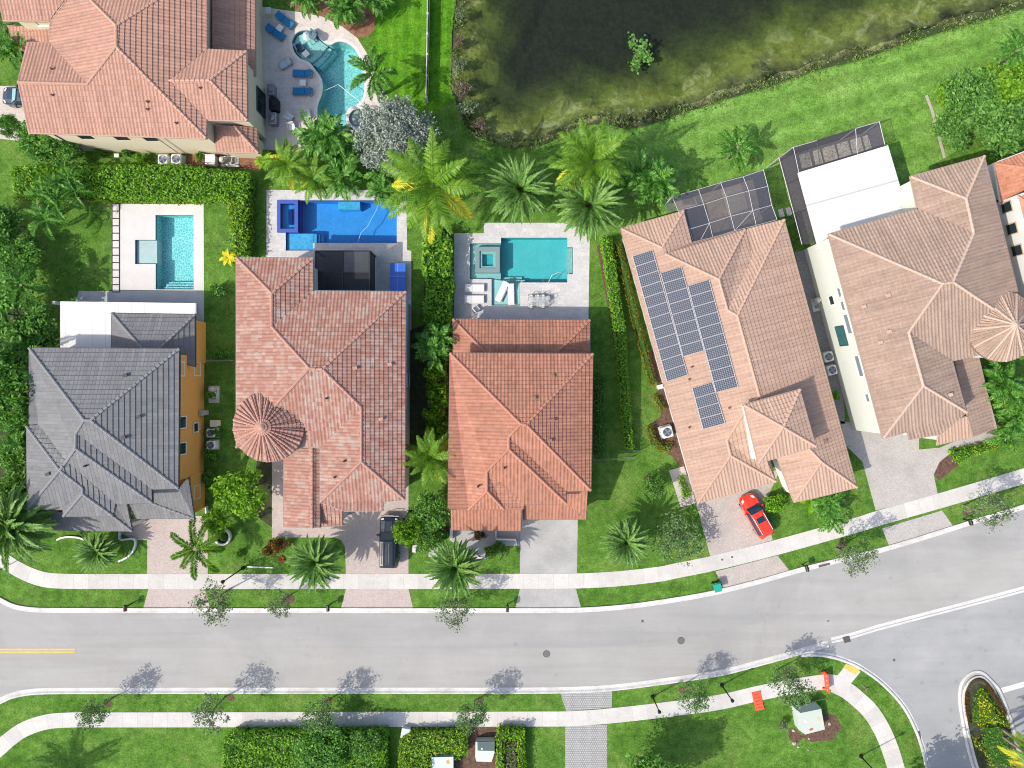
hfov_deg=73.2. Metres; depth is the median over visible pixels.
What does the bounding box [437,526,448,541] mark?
shrub
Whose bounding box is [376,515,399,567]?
parked car
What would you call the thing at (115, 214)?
stepping slab
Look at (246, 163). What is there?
planting bed
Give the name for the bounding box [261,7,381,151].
pool deck
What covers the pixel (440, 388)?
shrub
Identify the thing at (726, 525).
driveway
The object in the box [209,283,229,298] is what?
shrub
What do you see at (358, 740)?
broadleaf tree
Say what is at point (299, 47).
pool chair
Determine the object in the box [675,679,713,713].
oak tree
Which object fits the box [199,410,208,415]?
meter box
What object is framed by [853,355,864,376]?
window
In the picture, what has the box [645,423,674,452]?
hedge
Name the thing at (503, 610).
kerb
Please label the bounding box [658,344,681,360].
solar panel
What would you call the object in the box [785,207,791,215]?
stepping slab
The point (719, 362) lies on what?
solar panel
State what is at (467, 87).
shrub
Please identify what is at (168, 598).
driveway apron
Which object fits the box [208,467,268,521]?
broadleaf tree
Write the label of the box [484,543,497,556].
shrub
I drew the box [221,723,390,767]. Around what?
hedge
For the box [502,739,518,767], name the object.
planting
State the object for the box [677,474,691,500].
hedge
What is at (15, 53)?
areca palm
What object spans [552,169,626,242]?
date palm
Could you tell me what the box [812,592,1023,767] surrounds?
side road
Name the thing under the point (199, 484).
window
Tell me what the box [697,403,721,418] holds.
solar panel
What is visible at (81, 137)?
window
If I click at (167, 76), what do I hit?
house
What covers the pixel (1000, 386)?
areca palm
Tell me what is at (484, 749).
utility cabinet
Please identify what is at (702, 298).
solar panel
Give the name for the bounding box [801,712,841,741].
planting bed
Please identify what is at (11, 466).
broadleaf tree
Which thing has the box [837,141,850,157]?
gravel bed
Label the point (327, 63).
swimming pool
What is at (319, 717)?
oak tree
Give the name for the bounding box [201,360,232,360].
fence
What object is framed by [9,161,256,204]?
hedge
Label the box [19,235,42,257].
broadleaf tree
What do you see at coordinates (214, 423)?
heater box
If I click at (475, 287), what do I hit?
sun lounger
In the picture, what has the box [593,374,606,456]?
hedge
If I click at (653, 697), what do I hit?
street lamp
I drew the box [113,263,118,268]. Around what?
stepping slab
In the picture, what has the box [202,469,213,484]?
shrub
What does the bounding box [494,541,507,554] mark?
shrub
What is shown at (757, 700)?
barricade
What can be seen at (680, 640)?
manhole cover
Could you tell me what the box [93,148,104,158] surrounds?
shrub
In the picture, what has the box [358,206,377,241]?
pool hose
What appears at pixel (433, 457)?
coconut palm
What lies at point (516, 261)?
swimming pool
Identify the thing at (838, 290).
window
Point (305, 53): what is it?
side table
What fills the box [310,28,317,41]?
pool chair
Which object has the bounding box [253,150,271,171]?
lime bush plant
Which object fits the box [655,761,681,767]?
broadleaf tree
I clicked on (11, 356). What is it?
broadleaf tree
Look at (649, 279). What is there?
solar panel
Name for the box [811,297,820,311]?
pool pump
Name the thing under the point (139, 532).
path
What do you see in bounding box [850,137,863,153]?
gravel bed
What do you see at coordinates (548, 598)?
driveway apron
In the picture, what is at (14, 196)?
hedge
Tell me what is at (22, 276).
foxtail palm
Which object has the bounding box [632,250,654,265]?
solar panel
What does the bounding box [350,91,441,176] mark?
silver buttonwood
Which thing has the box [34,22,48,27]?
window
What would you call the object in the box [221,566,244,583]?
street lamp
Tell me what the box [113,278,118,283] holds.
stepping slab
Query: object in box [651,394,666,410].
hedge
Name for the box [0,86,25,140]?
driveway
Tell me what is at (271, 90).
grill
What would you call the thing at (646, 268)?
solar panel
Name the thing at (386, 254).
pool deck
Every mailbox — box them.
[123,603,131,611]
[326,603,330,611]
[801,564,808,571]
[963,518,973,525]
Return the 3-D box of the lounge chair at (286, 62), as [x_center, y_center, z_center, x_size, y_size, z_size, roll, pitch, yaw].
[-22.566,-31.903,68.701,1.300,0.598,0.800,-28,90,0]
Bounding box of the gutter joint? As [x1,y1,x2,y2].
[832,589,1023,640]
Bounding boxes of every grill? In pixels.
[267,84,276,97]
[269,98,279,112]
[269,112,278,126]
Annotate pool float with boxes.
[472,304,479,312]
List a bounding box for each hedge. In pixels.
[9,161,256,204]
[12,193,200,205]
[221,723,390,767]
[224,194,255,257]
[396,724,468,767]
[421,229,455,335]
[424,354,448,438]
[495,723,526,767]
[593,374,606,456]
[599,234,634,449]
[612,242,656,386]
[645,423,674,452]
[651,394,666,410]
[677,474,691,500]
[948,445,977,463]
[973,434,1020,455]
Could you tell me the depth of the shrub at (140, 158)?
68.00 m
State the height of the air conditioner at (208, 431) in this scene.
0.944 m
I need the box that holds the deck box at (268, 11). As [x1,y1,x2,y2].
[265,7,272,16]
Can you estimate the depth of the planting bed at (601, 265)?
68.99 m
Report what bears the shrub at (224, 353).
on the lawn at (74, 258)
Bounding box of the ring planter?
[215,528,231,545]
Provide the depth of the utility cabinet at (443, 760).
68.05 m
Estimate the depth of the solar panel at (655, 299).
65.20 m
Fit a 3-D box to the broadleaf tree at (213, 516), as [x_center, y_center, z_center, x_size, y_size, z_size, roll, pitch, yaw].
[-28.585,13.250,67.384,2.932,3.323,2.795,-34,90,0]
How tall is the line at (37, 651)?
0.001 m
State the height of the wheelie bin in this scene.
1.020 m
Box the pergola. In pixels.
[315,250,375,290]
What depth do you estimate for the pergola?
66.07 m
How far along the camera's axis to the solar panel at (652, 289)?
65.20 m
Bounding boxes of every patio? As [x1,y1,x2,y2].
[449,520,519,558]
[669,466,695,506]
[783,123,884,190]
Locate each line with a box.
[0,649,74,649]
[0,651,74,652]
[1001,682,1023,692]
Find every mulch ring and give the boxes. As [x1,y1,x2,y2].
[227,695,234,700]
[283,595,294,603]
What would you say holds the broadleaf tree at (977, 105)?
on the lakeside lawn at (891, 91)
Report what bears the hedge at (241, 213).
on the lawn at (74, 258)
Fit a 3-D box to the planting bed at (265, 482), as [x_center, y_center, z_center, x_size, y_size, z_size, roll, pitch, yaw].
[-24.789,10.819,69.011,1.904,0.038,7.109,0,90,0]
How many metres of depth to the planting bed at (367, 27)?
68.99 m
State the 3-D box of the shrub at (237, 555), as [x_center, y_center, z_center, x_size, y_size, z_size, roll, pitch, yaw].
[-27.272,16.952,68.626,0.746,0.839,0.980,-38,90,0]
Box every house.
[0,0,265,158]
[25,301,205,531]
[232,256,409,527]
[448,318,593,530]
[620,210,857,503]
[797,145,1023,445]
[988,151,1023,297]
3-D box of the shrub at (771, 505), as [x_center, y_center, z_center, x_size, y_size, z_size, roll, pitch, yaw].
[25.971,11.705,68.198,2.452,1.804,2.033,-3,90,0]
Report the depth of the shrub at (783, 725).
68.27 m
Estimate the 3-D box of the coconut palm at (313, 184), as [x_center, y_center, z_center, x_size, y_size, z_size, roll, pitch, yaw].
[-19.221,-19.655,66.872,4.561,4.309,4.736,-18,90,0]
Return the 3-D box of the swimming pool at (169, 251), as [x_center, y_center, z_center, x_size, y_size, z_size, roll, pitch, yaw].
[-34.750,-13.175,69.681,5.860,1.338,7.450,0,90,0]
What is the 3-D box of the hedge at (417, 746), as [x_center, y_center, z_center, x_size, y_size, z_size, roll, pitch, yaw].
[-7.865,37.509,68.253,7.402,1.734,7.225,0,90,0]
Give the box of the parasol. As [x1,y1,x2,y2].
[302,31,311,43]
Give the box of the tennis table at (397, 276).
[390,263,404,290]
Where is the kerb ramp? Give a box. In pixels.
[832,668,859,693]
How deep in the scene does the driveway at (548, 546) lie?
68.99 m
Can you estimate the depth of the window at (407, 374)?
66.91 m
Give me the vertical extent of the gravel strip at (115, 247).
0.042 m
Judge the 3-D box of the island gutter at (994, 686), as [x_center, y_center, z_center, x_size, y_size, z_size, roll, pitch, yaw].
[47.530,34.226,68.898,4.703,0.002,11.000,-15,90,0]
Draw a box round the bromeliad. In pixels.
[278,556,285,562]
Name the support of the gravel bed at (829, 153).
on the patio at (874, 134)
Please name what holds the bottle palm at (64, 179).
on the lawn at (74, 258)
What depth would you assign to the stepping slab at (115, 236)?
68.95 m
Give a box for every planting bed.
[0,259,31,481]
[186,154,261,169]
[255,461,271,526]
[284,0,375,36]
[410,228,451,444]
[429,743,465,767]
[431,526,448,534]
[454,727,504,767]
[597,245,617,367]
[647,350,687,475]
[788,728,802,744]
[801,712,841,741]
[934,453,957,480]
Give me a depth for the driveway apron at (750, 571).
68.99 m
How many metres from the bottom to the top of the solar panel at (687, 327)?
0.583 m
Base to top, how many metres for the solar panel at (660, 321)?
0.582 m
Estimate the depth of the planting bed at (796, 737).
68.99 m
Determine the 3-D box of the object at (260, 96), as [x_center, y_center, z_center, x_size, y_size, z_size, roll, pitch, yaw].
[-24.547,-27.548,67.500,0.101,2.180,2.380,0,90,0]
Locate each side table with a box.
[275,24,284,31]
[300,80,305,86]
[302,50,309,58]
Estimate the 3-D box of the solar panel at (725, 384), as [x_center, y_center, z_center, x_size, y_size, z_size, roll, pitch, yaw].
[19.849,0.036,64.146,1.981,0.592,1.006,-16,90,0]
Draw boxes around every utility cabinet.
[431,752,453,767]
[475,737,494,761]
[791,701,824,733]
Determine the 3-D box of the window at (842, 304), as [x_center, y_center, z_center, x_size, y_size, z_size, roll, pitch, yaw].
[30.816,-7.290,64.250,0.101,0.780,0.980,-16,90,0]
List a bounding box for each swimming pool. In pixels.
[135,215,193,288]
[277,194,396,250]
[289,27,370,130]
[470,238,572,305]
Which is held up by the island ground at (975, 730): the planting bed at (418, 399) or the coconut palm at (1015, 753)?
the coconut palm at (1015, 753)
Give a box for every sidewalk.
[0,468,1023,588]
[0,674,836,756]
[831,683,904,767]
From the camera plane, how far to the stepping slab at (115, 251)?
68.95 m
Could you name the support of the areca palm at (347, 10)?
on the planting bed at (367, 27)
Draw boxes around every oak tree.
[0,11,20,32]
[74,697,112,732]
[188,576,234,626]
[192,693,230,734]
[263,588,291,617]
[296,694,334,734]
[433,594,475,632]
[454,697,489,736]
[650,508,706,565]
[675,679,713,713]
[767,664,816,710]
[833,538,879,577]
[962,490,1018,533]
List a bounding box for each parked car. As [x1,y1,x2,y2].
[2,84,21,107]
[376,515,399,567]
[739,493,774,538]
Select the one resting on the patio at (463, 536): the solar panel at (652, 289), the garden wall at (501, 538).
the garden wall at (501, 538)
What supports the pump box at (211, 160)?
on the planting bed at (246, 163)
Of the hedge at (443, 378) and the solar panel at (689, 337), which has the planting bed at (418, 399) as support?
the hedge at (443, 378)
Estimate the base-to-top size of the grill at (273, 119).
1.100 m
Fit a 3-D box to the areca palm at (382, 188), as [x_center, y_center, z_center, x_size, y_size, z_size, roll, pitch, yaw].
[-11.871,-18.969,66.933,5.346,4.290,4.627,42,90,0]
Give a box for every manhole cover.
[543,650,549,656]
[677,637,684,643]
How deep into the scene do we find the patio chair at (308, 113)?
68.58 m
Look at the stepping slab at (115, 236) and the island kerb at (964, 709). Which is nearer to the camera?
the island kerb at (964, 709)
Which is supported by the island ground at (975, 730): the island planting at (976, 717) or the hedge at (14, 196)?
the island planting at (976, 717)
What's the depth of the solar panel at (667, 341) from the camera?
65.20 m
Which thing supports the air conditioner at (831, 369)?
on the side path at (816, 316)
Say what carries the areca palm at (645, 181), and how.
on the lakeside lawn at (891, 91)
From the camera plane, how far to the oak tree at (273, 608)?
65.27 m
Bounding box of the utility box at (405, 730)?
[400,726,410,737]
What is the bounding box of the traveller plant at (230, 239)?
[222,232,232,248]
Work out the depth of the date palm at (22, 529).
62.45 m
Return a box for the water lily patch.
[627,31,653,74]
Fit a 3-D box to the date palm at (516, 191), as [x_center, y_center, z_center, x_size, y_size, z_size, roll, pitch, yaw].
[0.736,-17.798,64.939,6.760,8.314,6.743,-45,90,0]
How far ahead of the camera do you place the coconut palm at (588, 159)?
61.15 m
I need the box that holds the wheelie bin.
[711,581,721,592]
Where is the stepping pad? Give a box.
[428,548,437,556]
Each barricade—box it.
[752,691,764,710]
[821,671,829,693]
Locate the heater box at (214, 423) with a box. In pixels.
[210,420,220,426]
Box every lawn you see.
[0,0,1023,767]
[372,0,453,111]
[581,11,1023,239]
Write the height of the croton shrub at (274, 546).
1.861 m
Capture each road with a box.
[0,548,1023,696]
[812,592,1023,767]
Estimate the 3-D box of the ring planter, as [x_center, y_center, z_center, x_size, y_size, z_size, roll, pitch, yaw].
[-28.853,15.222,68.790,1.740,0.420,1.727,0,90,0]
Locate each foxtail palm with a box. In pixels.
[0,260,53,309]
[347,46,397,100]
[714,125,758,172]
[991,28,1023,70]
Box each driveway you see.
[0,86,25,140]
[147,516,207,573]
[272,460,407,573]
[520,509,577,573]
[565,725,606,767]
[693,471,777,555]
[840,421,995,509]
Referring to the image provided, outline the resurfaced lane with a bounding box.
[0,510,1023,648]
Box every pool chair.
[293,41,304,53]
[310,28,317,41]
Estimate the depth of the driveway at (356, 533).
68.99 m
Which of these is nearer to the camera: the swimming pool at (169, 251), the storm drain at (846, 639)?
the storm drain at (846, 639)
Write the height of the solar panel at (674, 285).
0.581 m
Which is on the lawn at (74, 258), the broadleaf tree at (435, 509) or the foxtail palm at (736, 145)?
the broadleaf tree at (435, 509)
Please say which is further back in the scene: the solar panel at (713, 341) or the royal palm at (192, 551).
the royal palm at (192, 551)
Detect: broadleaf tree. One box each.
[0,113,21,138]
[0,203,30,241]
[0,206,15,253]
[0,233,40,283]
[0,269,50,362]
[0,358,33,430]
[0,430,26,482]
[0,474,26,502]
[10,304,59,346]
[13,120,67,164]
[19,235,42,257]
[39,139,84,167]
[199,506,232,535]
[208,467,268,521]
[292,719,348,767]
[348,727,382,763]
[391,517,423,547]
[405,489,450,534]
[414,531,442,553]
[625,749,672,767]
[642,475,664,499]
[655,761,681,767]
[927,107,974,152]
[932,74,975,108]
[934,67,1004,127]
[969,95,1023,161]
[985,52,1023,106]
[992,392,1023,411]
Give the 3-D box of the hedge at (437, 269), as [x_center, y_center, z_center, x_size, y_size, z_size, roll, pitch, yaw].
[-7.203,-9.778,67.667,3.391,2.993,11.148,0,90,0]
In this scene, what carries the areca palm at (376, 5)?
on the mown lawn at (399, 35)
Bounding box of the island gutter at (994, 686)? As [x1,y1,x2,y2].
[961,673,1022,767]
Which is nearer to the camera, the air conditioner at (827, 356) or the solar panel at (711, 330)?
the solar panel at (711, 330)
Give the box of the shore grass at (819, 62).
[444,0,1022,155]
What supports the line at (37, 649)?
on the road at (300, 667)
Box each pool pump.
[208,386,218,402]
[219,156,238,166]
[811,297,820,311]
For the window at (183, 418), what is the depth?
64.58 m
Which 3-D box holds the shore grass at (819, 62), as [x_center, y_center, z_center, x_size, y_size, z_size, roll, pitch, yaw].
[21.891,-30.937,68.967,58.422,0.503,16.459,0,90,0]
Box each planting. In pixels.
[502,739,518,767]
[971,687,1006,723]
[971,735,994,766]
[977,689,1010,728]
[981,722,1011,767]
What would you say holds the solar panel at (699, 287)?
attached to the house at (778, 406)
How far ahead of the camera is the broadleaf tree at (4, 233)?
65.86 m
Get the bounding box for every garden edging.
[56,536,83,540]
[247,566,272,567]
[925,95,945,157]
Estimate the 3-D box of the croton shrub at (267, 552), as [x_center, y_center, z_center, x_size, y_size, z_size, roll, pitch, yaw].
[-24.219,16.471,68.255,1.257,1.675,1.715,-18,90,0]
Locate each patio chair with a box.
[283,112,294,120]
[286,121,294,131]
[303,110,310,117]
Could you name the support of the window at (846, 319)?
in the house at (921, 303)
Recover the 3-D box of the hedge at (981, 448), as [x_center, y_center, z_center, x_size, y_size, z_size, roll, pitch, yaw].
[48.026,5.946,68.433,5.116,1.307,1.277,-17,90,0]
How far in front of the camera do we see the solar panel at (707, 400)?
64.66 m
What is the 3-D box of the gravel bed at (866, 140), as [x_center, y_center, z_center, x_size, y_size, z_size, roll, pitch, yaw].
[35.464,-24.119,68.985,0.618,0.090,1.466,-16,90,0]
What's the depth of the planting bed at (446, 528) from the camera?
68.99 m
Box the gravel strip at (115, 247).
[112,204,119,290]
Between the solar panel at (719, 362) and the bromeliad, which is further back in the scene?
the bromeliad
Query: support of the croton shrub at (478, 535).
on the patio at (463, 536)
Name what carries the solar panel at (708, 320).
attached to the house at (778, 406)
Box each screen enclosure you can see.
[665,169,776,241]
[767,121,884,243]
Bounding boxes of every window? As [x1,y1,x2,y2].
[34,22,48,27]
[77,136,99,139]
[113,137,134,140]
[142,138,163,141]
[180,416,186,428]
[180,442,186,454]
[181,362,184,376]
[193,422,198,432]
[194,362,200,375]
[194,484,200,499]
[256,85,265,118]
[406,373,409,386]
[827,295,835,305]
[835,325,848,345]
[836,287,842,297]
[839,300,845,310]
[842,313,852,334]
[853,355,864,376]
[864,393,870,402]
[999,200,1013,214]
[1004,222,1018,235]
[1010,243,1023,257]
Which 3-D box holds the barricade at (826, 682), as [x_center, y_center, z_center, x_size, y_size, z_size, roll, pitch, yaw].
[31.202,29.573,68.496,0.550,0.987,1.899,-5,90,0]
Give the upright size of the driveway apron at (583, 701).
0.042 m
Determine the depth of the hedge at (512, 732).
67.88 m
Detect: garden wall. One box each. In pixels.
[118,531,136,561]
[450,527,452,539]
[495,531,516,544]
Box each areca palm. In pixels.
[0,27,29,71]
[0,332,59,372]
[0,401,28,465]
[290,0,322,19]
[291,108,361,163]
[314,129,369,201]
[324,0,366,28]
[360,0,395,19]
[364,159,407,211]
[411,323,456,373]
[613,146,680,211]
[810,491,850,534]
[981,360,1023,413]
[983,398,1023,454]
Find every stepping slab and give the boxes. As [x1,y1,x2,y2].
[113,204,118,210]
[113,212,118,217]
[113,219,118,224]
[113,226,118,232]
[113,234,118,239]
[113,241,118,246]
[113,248,118,254]
[113,256,118,261]
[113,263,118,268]
[113,270,118,276]
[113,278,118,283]
[113,285,118,291]
[778,208,784,217]
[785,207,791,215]
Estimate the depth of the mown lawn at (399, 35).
69.00 m
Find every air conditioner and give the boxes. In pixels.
[158,154,172,167]
[171,154,185,165]
[206,427,218,437]
[207,439,218,449]
[658,424,673,438]
[821,350,833,362]
[825,363,837,375]
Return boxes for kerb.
[0,504,1023,612]
[0,641,828,703]
[801,652,929,767]
[958,670,1022,767]
[962,676,1010,767]
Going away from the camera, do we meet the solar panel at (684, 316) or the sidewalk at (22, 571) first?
the solar panel at (684, 316)
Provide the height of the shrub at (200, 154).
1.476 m
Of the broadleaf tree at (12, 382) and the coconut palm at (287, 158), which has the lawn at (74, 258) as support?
the coconut palm at (287, 158)
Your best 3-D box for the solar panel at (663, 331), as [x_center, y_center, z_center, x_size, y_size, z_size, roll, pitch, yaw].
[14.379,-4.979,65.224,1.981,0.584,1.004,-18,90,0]
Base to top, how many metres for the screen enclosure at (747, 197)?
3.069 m
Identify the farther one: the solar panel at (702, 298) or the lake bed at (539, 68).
the lake bed at (539, 68)
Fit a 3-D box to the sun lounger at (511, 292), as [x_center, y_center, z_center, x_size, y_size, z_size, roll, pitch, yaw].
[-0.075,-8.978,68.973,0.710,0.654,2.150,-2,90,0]
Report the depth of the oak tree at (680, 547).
66.31 m
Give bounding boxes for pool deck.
[76,291,203,321]
[120,204,203,289]
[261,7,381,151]
[266,190,410,329]
[454,223,589,319]
[689,172,775,237]
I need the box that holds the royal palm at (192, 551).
[169,519,225,579]
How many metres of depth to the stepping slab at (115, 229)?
68.95 m
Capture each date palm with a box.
[0,479,59,577]
[72,531,118,573]
[283,534,343,593]
[424,537,485,600]
[484,153,556,224]
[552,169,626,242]
[600,516,652,569]
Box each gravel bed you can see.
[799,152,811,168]
[813,149,822,164]
[822,145,837,161]
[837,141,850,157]
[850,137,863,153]
[863,135,871,149]
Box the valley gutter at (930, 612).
[831,586,1023,642]
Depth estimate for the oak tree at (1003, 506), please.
64.80 m
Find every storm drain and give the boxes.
[818,559,829,566]
[842,636,850,642]
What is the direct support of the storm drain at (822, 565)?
on the kerb at (503, 610)
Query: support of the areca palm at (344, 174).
on the lawn at (74, 258)
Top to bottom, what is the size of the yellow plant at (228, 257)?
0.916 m
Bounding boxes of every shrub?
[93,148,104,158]
[121,149,130,157]
[132,151,147,163]
[194,151,204,162]
[201,447,216,462]
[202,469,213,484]
[204,392,215,398]
[207,426,220,438]
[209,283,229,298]
[214,348,230,361]
[220,533,226,540]
[233,551,242,558]
[262,542,274,555]
[268,536,290,556]
[421,401,444,426]
[422,361,445,386]
[427,382,448,407]
[428,416,447,439]
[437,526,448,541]
[450,79,471,96]
[451,59,466,71]
[453,35,463,48]
[454,6,464,20]
[457,98,478,115]
[470,116,485,134]
[473,531,486,540]
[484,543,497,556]
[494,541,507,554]
[501,131,513,143]
[762,492,786,512]
[779,720,788,731]
[832,390,839,399]
[837,539,846,548]
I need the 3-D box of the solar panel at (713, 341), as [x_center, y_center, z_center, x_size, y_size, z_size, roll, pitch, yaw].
[18.779,-3.946,64.135,1.970,0.589,1.006,-16,90,0]
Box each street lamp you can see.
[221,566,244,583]
[650,695,660,713]
[720,683,733,702]
[859,754,871,767]
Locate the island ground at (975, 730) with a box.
[964,675,1020,767]
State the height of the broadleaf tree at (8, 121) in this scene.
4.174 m
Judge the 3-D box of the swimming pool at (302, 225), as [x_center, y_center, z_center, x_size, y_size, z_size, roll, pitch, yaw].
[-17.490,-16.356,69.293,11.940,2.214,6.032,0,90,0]
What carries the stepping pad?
on the lawn at (74, 258)
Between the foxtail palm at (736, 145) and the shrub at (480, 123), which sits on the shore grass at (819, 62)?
the shrub at (480, 123)
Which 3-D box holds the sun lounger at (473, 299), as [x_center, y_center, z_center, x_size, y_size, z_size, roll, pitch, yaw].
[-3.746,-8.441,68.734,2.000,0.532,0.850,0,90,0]
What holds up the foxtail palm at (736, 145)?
on the lakeside lawn at (891, 91)
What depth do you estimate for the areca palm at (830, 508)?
67.23 m
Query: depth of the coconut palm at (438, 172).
61.12 m
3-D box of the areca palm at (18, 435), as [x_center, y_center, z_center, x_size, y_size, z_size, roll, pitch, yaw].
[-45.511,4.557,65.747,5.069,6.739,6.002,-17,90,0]
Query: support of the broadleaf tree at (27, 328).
on the lawn at (74, 258)
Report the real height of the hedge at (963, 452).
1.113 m
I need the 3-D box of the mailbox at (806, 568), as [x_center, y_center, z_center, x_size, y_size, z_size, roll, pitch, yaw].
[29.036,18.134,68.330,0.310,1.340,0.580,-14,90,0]
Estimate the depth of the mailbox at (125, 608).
67.72 m
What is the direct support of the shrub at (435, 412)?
on the planting bed at (418, 399)
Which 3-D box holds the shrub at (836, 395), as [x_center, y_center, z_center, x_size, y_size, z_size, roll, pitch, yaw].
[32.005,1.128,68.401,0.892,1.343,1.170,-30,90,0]
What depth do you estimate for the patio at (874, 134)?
68.99 m
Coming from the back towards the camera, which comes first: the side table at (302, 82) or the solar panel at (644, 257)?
the side table at (302, 82)
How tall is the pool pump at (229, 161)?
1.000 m
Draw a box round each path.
[122,519,146,539]
[795,250,844,423]
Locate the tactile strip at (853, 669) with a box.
[843,664,859,674]
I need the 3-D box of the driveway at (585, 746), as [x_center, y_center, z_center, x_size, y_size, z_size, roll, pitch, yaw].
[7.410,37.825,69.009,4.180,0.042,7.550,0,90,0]
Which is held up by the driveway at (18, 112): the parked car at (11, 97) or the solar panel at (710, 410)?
the parked car at (11, 97)
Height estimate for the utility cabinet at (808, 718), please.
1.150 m
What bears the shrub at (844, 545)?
on the mulch ring
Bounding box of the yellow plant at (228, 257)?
[219,249,235,265]
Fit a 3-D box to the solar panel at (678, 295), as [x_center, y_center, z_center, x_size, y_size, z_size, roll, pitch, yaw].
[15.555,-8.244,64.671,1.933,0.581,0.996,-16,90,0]
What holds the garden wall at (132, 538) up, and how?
on the lawn at (74, 258)
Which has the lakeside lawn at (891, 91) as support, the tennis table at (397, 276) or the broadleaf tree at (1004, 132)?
the broadleaf tree at (1004, 132)
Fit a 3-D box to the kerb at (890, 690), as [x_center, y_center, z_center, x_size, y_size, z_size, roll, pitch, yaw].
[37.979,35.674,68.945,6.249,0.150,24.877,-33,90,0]
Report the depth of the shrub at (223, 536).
68.42 m
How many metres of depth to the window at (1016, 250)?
65.10 m
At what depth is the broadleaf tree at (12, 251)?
66.00 m
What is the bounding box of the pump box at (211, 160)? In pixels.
[205,154,217,166]
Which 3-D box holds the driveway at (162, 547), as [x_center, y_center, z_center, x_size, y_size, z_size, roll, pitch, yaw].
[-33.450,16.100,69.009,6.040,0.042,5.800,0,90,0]
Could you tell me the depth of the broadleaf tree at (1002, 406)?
66.17 m
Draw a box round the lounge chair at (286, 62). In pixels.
[278,57,292,70]
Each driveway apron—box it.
[144,589,209,607]
[341,589,412,607]
[516,589,580,607]
[560,691,611,710]
[716,556,787,587]
[882,511,952,544]
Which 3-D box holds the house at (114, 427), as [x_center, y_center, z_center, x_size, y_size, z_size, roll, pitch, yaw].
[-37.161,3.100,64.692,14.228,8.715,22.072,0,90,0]
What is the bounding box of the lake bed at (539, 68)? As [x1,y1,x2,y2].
[451,0,1023,147]
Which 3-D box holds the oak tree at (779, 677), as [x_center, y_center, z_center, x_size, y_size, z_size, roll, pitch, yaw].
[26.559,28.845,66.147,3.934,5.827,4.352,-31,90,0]
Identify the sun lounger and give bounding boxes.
[265,23,285,41]
[275,10,294,29]
[292,69,312,77]
[292,87,312,96]
[464,295,483,303]
[465,284,484,292]
[495,280,508,302]
[507,283,514,304]
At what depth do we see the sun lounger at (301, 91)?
68.61 m
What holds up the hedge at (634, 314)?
on the planting bed at (665, 418)
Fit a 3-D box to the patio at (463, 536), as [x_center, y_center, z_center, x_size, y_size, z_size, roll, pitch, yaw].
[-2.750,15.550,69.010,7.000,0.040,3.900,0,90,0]
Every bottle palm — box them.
[22,174,82,240]
[36,161,95,207]
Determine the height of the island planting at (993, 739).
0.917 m
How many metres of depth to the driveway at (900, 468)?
68.99 m
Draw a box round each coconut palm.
[261,135,311,190]
[284,155,334,203]
[379,126,486,242]
[402,426,455,488]
[548,117,632,200]
[997,734,1023,761]
[1000,727,1023,767]
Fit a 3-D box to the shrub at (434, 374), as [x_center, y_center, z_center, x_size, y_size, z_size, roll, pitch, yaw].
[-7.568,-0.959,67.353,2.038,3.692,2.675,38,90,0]
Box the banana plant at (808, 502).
[800,497,818,513]
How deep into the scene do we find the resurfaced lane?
68.99 m
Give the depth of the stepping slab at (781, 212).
68.93 m
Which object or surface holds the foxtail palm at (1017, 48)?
on the lakeside lawn at (891, 91)
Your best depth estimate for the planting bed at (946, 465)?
68.99 m
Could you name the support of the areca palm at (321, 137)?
on the lawn at (74, 258)
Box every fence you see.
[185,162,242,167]
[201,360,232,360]
[425,0,429,102]
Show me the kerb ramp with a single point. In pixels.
(843, 680)
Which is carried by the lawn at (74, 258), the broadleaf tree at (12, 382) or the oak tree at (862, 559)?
the oak tree at (862, 559)
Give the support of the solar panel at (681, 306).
attached to the house at (778, 406)
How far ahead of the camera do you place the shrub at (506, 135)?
68.03 m
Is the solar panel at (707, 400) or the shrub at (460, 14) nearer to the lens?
the solar panel at (707, 400)
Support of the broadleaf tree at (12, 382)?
on the planting bed at (2, 433)
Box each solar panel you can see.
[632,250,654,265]
[635,260,657,276]
[638,271,660,286]
[641,281,663,297]
[644,292,666,307]
[647,302,669,318]
[650,313,672,328]
[653,323,675,339]
[655,333,678,349]
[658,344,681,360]
[660,267,683,282]
[661,354,684,370]
[663,277,686,293]
[664,365,687,380]
[666,288,689,303]
[669,298,692,313]
[672,309,695,324]
[674,319,698,335]
[677,330,700,345]
[680,340,703,355]
[688,280,711,295]
[691,290,714,306]
[692,382,715,397]
[693,301,717,317]
[695,392,718,408]
[696,312,720,327]
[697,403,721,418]
[699,323,723,338]
[700,413,724,428]
[702,333,725,349]
[705,344,728,359]
[708,355,731,370]
[710,366,734,381]
[713,376,737,391]
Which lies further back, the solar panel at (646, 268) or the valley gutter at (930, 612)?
the valley gutter at (930, 612)
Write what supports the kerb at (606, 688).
on the road at (300, 667)
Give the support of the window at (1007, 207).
in the house at (1007, 177)
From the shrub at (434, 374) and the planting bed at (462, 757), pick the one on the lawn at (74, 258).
the planting bed at (462, 757)
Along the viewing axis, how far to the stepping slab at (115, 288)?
68.95 m
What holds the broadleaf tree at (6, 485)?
on the lawn at (74, 258)
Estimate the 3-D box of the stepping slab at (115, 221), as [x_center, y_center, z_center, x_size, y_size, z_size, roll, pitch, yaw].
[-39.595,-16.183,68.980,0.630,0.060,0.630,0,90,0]
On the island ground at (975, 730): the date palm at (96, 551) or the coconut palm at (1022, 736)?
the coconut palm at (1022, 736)
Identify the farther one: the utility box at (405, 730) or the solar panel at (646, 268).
the utility box at (405, 730)
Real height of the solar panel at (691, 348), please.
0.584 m

